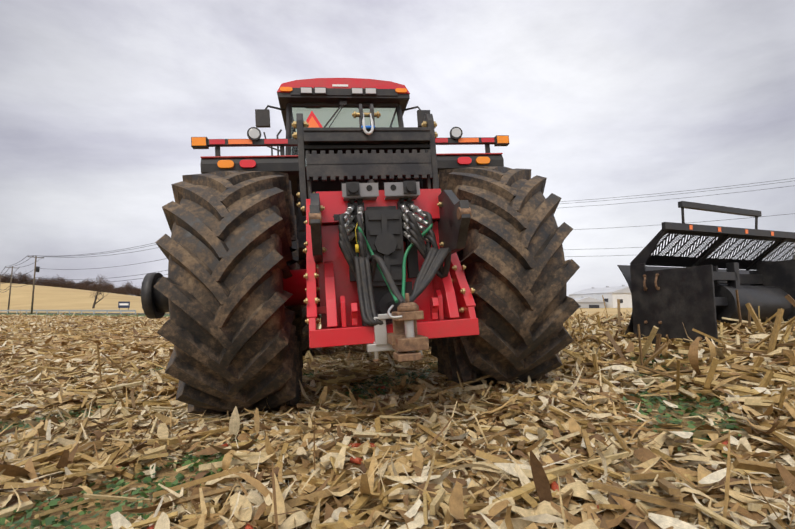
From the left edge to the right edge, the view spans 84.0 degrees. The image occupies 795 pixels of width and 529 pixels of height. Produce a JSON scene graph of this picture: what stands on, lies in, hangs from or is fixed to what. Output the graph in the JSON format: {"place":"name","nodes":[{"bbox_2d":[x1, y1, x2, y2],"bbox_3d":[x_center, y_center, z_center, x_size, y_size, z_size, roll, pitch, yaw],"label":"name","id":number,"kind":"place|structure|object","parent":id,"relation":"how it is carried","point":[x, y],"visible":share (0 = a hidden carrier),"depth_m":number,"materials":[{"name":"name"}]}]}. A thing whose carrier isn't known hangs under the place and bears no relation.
{"place":"outdoors","nodes":[
{"label":"outdoors","id":0,"kind":"place"},
{"bbox_2d":[50,313,169,314],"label":"road asphalt","id":1,"kind":"structure","parent":0,"point":[101,313],"depth_m":80.59,"materials":[{"name":"grey asphalt"}]},
{"bbox_2d":[0,283,631,315],"bbox_3d":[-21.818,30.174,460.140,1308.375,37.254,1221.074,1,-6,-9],"label":"hill field","id":2,"kind":"structure","parent":0,"point":[51,298],"depth_m":161.96,"materials":[{"name":"beige plant"}]},
{"bbox_2d":[0,255,41,313],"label":"utility poles","id":3,"kind":"object","parent":2,"relation":"on","point":[36,269],"visible":0.42,"depth_m":80.05,"materials":[{"name":"brown wood"}]},
{"bbox_2d":[0,178,794,291],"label":"power lines","id":4,"kind":"object","parent":3,"relation":"on","point":[563,207],"visible":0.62,"depth_m":37.53,"materials":[{"name":"grey metal"}]},
{"bbox_2d":[0,272,140,295],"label":"distant tree line","id":5,"kind":"object","parent":2,"relation":"on","point":[132,290],"visible":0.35,"depth_m":334.06,"materials":[{"name":"brown plant"}]},
{"bbox_2d":[86,276,115,307],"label":"bare field tree","id":6,"kind":"object","parent":2,"relation":"on","point":[103,287],"visible":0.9,"depth_m":126.78,"materials":[{"name":"brown plant"}]},
{"bbox_2d":[118,301,129,309],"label":"sign","id":7,"kind":"object","parent":2,"relation":"on","point":[122,304],"visible":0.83,"depth_m":110.09,"materials":[{"name":"blue"}]},
{"bbox_2d":[0,313,794,528],"bbox_3d":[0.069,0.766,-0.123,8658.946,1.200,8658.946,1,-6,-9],"label":"field ground","id":8,"kind":"structure","parent":0,"point":[85,519],"depth_m":2.51,"materials":[{"name":"soil"}]},
{"bbox_2d":[0,313,169,316],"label":"verge grass","id":9,"kind":"structure","parent":8,"relation":"on","point":[86,314],"depth_m":68.85,"materials":[{"name":"plant"}]},
{"bbox_2d":[0,310,135,314],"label":"guard rail","id":10,"kind":"object","parent":9,"relation":"on","point":[94,311],"visible":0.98,"depth_m":75.26,"materials":[{"name":"grey metal"}]},
{"bbox_2d":[140,78,579,414],"bbox_3d":[-0.823,-0.579,6.316,3.460,4.040,8.140,-3,-5,-9],"label":"tractor","id":11,"kind":"object","parent":8,"relation":"on","point":[355,212],"visible":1,"depth_m":3.21,"materials":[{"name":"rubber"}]},
{"bbox_2d":[0,324,744,528],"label":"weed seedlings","id":12,"kind":"object","parent":8,"relation":"on","point":[47,520],"visible":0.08,"depth_m":2.39,"materials":[{"name":"green plant"}]},
{"bbox_2d":[0,308,794,528],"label":"residue husks","id":13,"kind":"object","parent":8,"relation":"on","point":[558,510],"visible":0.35,"depth_m":2.32,"materials":[{"name":"beige plant"}]},
{"bbox_2d":[0,290,794,528],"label":"residue stalks","id":14,"kind":"object","parent":8,"relation":"on","point":[759,349],"visible":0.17,"depth_m":2.81,"materials":[{"name":"beige plant"}]},
{"bbox_2d":[116,386,730,528],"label":"corn cob pieces","id":15,"kind":"object","parent":8,"relation":"on","point":[553,485],"visible":0.4,"depth_m":2.17,"materials":[{"name":"red plant"}]},
{"bbox_2d":[568,285,631,307],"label":"farm buildings","id":16,"kind":"structure","parent":8,"relation":"on","point":[591,297],"depth_m":160.14,"materials":[{"name":"white metal"}]},
{"bbox_2d":[617,201,794,344],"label":"silage blade implement","id":17,"kind":"object","parent":8,"relation":"on","point":[689,293],"visible":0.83,"depth_m":5.44,"materials":[{"name":"black metal"}]},
{"bbox_2d":[0,0,794,296],"label":"sky","id":18,"kind":"structure","parent":0,"point":[103,102],"materials":[{"name":"grey"}]}
]}

